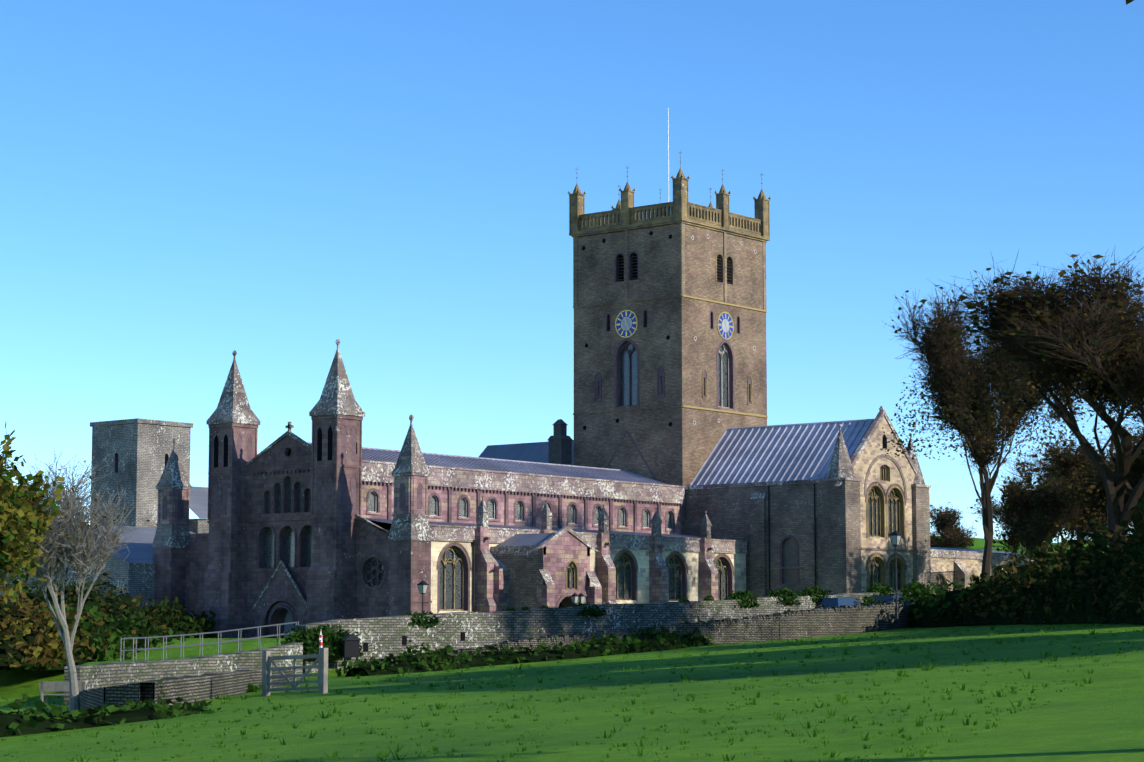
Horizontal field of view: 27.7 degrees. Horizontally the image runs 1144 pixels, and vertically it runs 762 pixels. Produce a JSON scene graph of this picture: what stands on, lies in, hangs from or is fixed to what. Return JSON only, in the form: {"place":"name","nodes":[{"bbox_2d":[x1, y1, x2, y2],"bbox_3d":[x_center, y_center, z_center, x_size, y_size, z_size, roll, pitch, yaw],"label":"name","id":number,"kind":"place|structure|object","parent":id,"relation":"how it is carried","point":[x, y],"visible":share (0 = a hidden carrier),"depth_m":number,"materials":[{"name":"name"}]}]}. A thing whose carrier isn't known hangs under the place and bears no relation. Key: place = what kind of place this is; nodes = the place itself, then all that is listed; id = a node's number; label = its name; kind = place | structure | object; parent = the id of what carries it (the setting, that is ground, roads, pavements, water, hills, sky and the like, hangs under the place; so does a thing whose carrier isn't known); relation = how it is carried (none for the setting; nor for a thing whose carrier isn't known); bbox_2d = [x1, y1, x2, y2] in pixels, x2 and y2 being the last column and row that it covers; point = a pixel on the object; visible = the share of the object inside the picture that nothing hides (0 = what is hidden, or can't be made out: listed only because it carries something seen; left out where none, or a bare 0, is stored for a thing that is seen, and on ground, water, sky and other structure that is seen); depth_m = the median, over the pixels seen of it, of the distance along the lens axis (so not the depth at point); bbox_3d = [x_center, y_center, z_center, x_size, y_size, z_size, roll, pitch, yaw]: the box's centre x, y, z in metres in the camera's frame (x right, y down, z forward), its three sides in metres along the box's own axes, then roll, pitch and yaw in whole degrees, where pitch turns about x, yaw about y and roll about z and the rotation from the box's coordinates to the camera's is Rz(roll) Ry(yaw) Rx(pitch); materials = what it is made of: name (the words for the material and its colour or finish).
{"place":"outdoors","nodes":[
{"label":"outdoors","id":0,"kind":"place"},
{"bbox_2d":[82,648,262,664],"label":"coping","id":1,"kind":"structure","parent":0,"point":[153,659],"depth_m":106.78,"materials":[{"name":"grey stone"}]},
{"bbox_2d":[120,621,298,661],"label":"ramp handrails","id":2,"kind":"object","parent":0,"point":[199,644],"visible":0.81,"depth_m":106.67,"materials":[{"name":"grey metal"}]},
{"bbox_2d":[0,536,1143,761],"bbox_3d":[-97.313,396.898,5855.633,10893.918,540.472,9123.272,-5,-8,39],"label":"terrain","id":3,"kind":"structure","parent":0,"point":[1100,718],"depth_m":45.19,"materials":[{"name":"green plant"}]},
{"bbox_2d":[0,423,73,598],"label":"willow tree","id":4,"kind":"object","parent":3,"relation":"on","point":[21,521],"visible":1,"depth_m":63.58,"materials":[{"name":"green plant"}]},
{"bbox_2d":[0,573,89,668],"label":"bush","id":5,"kind":"object","parent":3,"relation":"on","point":[23,642],"visible":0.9,"depth_m":110.84,"materials":[{"name":"green plant"}]},
{"bbox_2d":[39,682,85,703],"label":"bench","id":6,"kind":"object","parent":3,"relation":"on","point":[53,686],"visible":0.62,"depth_m":84.95,"materials":[{"name":"grey wood"}]},
{"bbox_2d":[0,595,159,671],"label":"bush","id":7,"kind":"object","parent":3,"relation":"on","point":[93,645],"visible":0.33,"depth_m":118.58,"materials":[{"name":"green plant"}]},
{"bbox_2d":[16,446,151,710],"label":"pale bare tree","id":8,"kind":"object","parent":3,"relation":"on","point":[67,527],"visible":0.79,"depth_m":75.52,"materials":[{"name":"grey plant"}]},
{"bbox_2d":[5,572,184,637],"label":"bush","id":9,"kind":"object","parent":3,"relation":"on","point":[114,605],"visible":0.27,"depth_m":150.33,"materials":[{"name":"green plant"}]},
{"bbox_2d":[0,680,220,736],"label":"bank scrub","id":10,"kind":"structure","parent":3,"relation":"on","point":[29,721],"depth_m":56.71,"materials":[{"name":"green plant"}]},
{"bbox_2d":[69,608,193,651],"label":"bush","id":11,"kind":"object","parent":3,"relation":"on","point":[145,629],"visible":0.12,"depth_m":125.17,"materials":[{"name":"green plant"}]},
{"bbox_2d":[64,642,302,704],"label":"ramp retaining wall","id":12,"kind":"structure","parent":3,"relation":"on","point":[107,674],"depth_m":97.16,"materials":[{"name":"grey stone"}]},
{"bbox_2d":[276,624,363,657],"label":"ivy on wall end","id":13,"kind":"object","parent":12,"relation":"on","point":[332,640],"visible":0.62,"depth_m":110.28,"materials":[{"name":"green plant"}]},
{"bbox_2d":[144,599,223,637],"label":"bush","id":14,"kind":"object","parent":3,"relation":"on","point":[192,625],"visible":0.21,"depth_m":160.41,"materials":[{"name":"green plant"}]},
{"bbox_2d":[79,669,292,710],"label":"lane wall","id":15,"kind":"structure","parent":3,"relation":"on","point":[198,688],"depth_m":73.52,"materials":[{"name":"stone"}]},
{"bbox_2d":[246,682,261,692],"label":"tussock","id":16,"kind":"object","parent":3,"relation":"on","point":[252,687],"visible":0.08,"depth_m":85.23,"materials":[{"name":"green plant"}]},
{"bbox_2d":[262,648,327,695],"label":"gate","id":17,"kind":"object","parent":3,"relation":"on","point":[321,666],"visible":0.92,"depth_m":75.07,"materials":[{"name":"grey wood"}]},
{"bbox_2d":[319,632,322,647],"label":"striped post","id":18,"kind":"object","parent":3,"relation":"on","point":[320,640],"visible":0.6,"depth_m":83.23,"materials":[{"name":"white paint"}]},
{"bbox_2d":[342,634,360,673],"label":"notice board","id":19,"kind":"object","parent":3,"relation":"on","point":[350,645],"visible":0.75,"depth_m":110.67,"materials":[{"name":"grey wood"}]},
{"bbox_2d":[417,580,428,610],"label":"lamp post","id":20,"kind":"object","parent":3,"relation":"on","point":[422,585],"visible":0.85,"depth_m":148.79,"materials":[{"name":"black metal"}]},
{"bbox_2d":[0,108,1033,637],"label":"cathedral","id":21,"kind":"structure","parent":3,"relation":"on","point":[676,468],"depth_m":181.67,"materials":[{"name":"brown stone"}]},
{"bbox_2d":[0,623,1143,761],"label":"grass tufts","id":22,"kind":"object","parent":3,"relation":"on","point":[701,710],"visible":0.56,"depth_m":46.92,"materials":[{"name":"green plant"}]},
{"bbox_2d":[571,592,584,605],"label":"porch lanterns","id":23,"kind":"object","parent":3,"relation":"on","point":[575,597],"visible":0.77,"depth_m":159.19,"materials":[{"name":"white glass"}]},
{"bbox_2d":[295,592,913,673],"bbox_3d":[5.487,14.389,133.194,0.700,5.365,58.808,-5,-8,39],"label":"precinct wall","id":24,"kind":"structure","parent":3,"relation":"on","point":[382,636],"depth_m":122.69,"materials":[{"name":"stone"}]},
{"bbox_2d":[363,632,464,651],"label":"wall openings","id":25,"kind":"object","parent":24,"relation":"in","point":[365,644],"visible":0.48,"depth_m":115.34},
{"bbox_2d":[401,610,444,626],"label":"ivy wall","id":26,"kind":"structure","parent":24,"relation":"attached to","point":[423,622],"depth_m":116.58,"materials":[{"name":"green plant"}]},
{"bbox_2d":[502,607,515,610],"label":"bush","id":27,"kind":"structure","parent":24,"relation":"on","point":[510,609],"depth_m":122.43,"materials":[{"name":"green plant"}]},
{"bbox_2d":[572,602,605,615],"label":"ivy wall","id":28,"kind":"structure","parent":24,"relation":"attached to","point":[589,612],"depth_m":127.07,"materials":[{"name":"green plant"}]},
{"bbox_2d":[678,596,689,601],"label":"bush","id":29,"kind":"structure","parent":24,"relation":"on","point":[683,599],"depth_m":134.55,"materials":[{"name":"green plant"}]},
{"bbox_2d":[704,595,713,600],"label":"bush","id":30,"kind":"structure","parent":24,"relation":"on","point":[707,598],"depth_m":136.53,"materials":[{"name":"green plant"}]},
{"bbox_2d":[724,590,760,607],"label":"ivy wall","id":31,"kind":"structure","parent":24,"relation":"attached to","point":[742,595],"depth_m":138.84,"materials":[{"name":"green plant"}]},
{"bbox_2d":[766,587,800,604],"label":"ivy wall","id":32,"kind":"structure","parent":24,"relation":"attached to","point":[785,593],"depth_m":142.26,"materials":[{"name":"green plant"}]},
{"bbox_2d":[797,585,831,601],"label":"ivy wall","id":33,"kind":"structure","parent":24,"relation":"attached to","point":[816,591],"depth_m":145.05,"materials":[{"name":"green plant"}]},
{"bbox_2d":[863,582,897,594],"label":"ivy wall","id":34,"kind":"structure","parent":24,"relation":"attached to","point":[880,589],"depth_m":151.20,"materials":[{"name":"green plant"}]},
{"bbox_2d":[899,579,923,596],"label":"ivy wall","id":35,"kind":"structure","parent":24,"relation":"attached to","point":[913,588],"depth_m":154.63,"materials":[{"name":"green plant"}]},
{"bbox_2d":[335,577,988,676],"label":"hedge","id":36,"kind":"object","parent":3,"relation":"on","point":[938,608],"depth_m":115.73,"materials":[{"name":"green plant"}]},
{"bbox_2d":[815,597,860,607],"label":"parked car","id":37,"kind":"object","parent":3,"relation":"on","point":[831,602],"visible":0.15,"depth_m":144.58,"materials":[{"name":"blue paint"}]},
{"bbox_2d":[868,594,905,603],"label":"parked car","id":38,"kind":"object","parent":3,"relation":"on","point":[888,598],"visible":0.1,"depth_m":149.03,"materials":[{"name":"blue paint"}]},
{"bbox_2d":[889,529,901,618],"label":"lamp post","id":39,"kind":"object","parent":3,"relation":"on","point":[895,536],"visible":1,"depth_m":130.84,"materials":[{"name":"black metal"}]},
{"bbox_2d":[924,570,957,591],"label":"churchyard railings","id":40,"kind":"object","parent":3,"relation":"on","point":[942,572],"visible":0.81,"depth_m":151.83,"materials":[{"name":"black metal"}]},
{"bbox_2d":[930,502,979,548],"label":"hillside tree","id":41,"kind":"object","parent":3,"relation":"on","point":[944,523],"visible":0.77,"depth_m":287.11,"materials":[{"name":"green plant"}]},
{"bbox_2d":[882,277,1085,586],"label":"tree","id":42,"kind":"object","parent":3,"relation":"on","point":[944,368],"visible":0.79,"depth_m":161.01,"materials":[{"name":"brown plant"}]},
{"bbox_2d":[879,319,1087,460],"bbox_3d":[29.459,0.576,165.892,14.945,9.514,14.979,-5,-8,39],"label":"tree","id":43,"kind":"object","parent":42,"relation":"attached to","point":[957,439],"visible":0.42,"depth_m":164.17,"materials":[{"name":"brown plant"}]},
{"bbox_2d":[965,477,1031,553],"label":"hillside tree","id":44,"kind":"object","parent":3,"relation":"on","point":[993,510],"visible":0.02,"depth_m":297.21,"materials":[{"name":"brown plant"}]},
{"bbox_2d":[919,244,1143,550],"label":"tree","id":45,"kind":"object","parent":3,"relation":"on","point":[1014,322],"visible":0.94,"depth_m":113.76,"materials":[{"name":"brown plant"}]},
{"bbox_2d":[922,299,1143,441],"bbox_3d":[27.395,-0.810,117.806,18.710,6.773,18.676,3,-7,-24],"label":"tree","id":46,"kind":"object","parent":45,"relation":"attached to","point":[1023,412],"visible":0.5,"depth_m":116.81,"materials":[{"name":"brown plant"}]},
{"bbox_2d":[984,470,1089,560],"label":"hillside tree","id":47,"kind":"object","parent":3,"relation":"on","point":[1039,520],"visible":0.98,"depth_m":178.74,"materials":[{"name":"green plant"}]},
{"bbox_2d":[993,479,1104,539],"bbox_3d":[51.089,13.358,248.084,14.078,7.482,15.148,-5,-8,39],"label":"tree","id":48,"kind":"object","parent":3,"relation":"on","point":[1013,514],"visible":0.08,"depth_m":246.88,"materials":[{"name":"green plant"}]},
{"bbox_2d":[955,498,1143,625],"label":"boundary hedge","id":49,"kind":"object","parent":3,"relation":"on","point":[1089,584],"visible":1,"depth_m":116.78,"materials":[{"name":"green plant"}]},
{"bbox_2d":[992,436,1125,556],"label":"hillside tree","id":50,"kind":"object","parent":3,"relation":"on","point":[1025,475],"visible":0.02,"depth_m":215.04,"materials":[{"name":"brown plant"}]},
{"bbox_2d":[1002,483,1132,552],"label":"hillside tree","id":51,"kind":"object","parent":3,"relation":"on","point":[1072,533],"visible":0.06,"depth_m":246.67,"materials":[{"name":"brown plant"}]},
{"bbox_2d":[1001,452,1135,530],"bbox_3d":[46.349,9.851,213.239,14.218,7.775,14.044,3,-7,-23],"label":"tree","id":52,"kind":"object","parent":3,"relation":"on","point":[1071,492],"visible":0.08,"depth_m":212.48,"materials":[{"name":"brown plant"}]},
{"bbox_2d":[1032,430,1143,552],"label":"hillside tree","id":53,"kind":"object","parent":3,"relation":"on","point":[1064,458],"visible":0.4,"depth_m":190.25,"materials":[{"name":"brown plant"}]},
{"bbox_2d":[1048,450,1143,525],"bbox_3d":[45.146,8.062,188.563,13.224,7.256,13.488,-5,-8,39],"label":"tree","id":54,"kind":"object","parent":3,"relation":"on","point":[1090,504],"visible":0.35,"depth_m":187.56,"materials":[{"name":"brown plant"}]},
{"bbox_2d":[1078,413,1143,502],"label":"hillside tree","id":55,"kind":"object","parent":3,"relation":"on","point":[1137,468],"visible":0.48,"depth_m":171.28,"materials":[{"name":"brown plant"}]},
{"bbox_2d":[0,0,1143,542],"label":"sky","id":56,"kind":"structure","parent":0,"point":[185,185],"materials":[{"name":"blue"}]}
]}

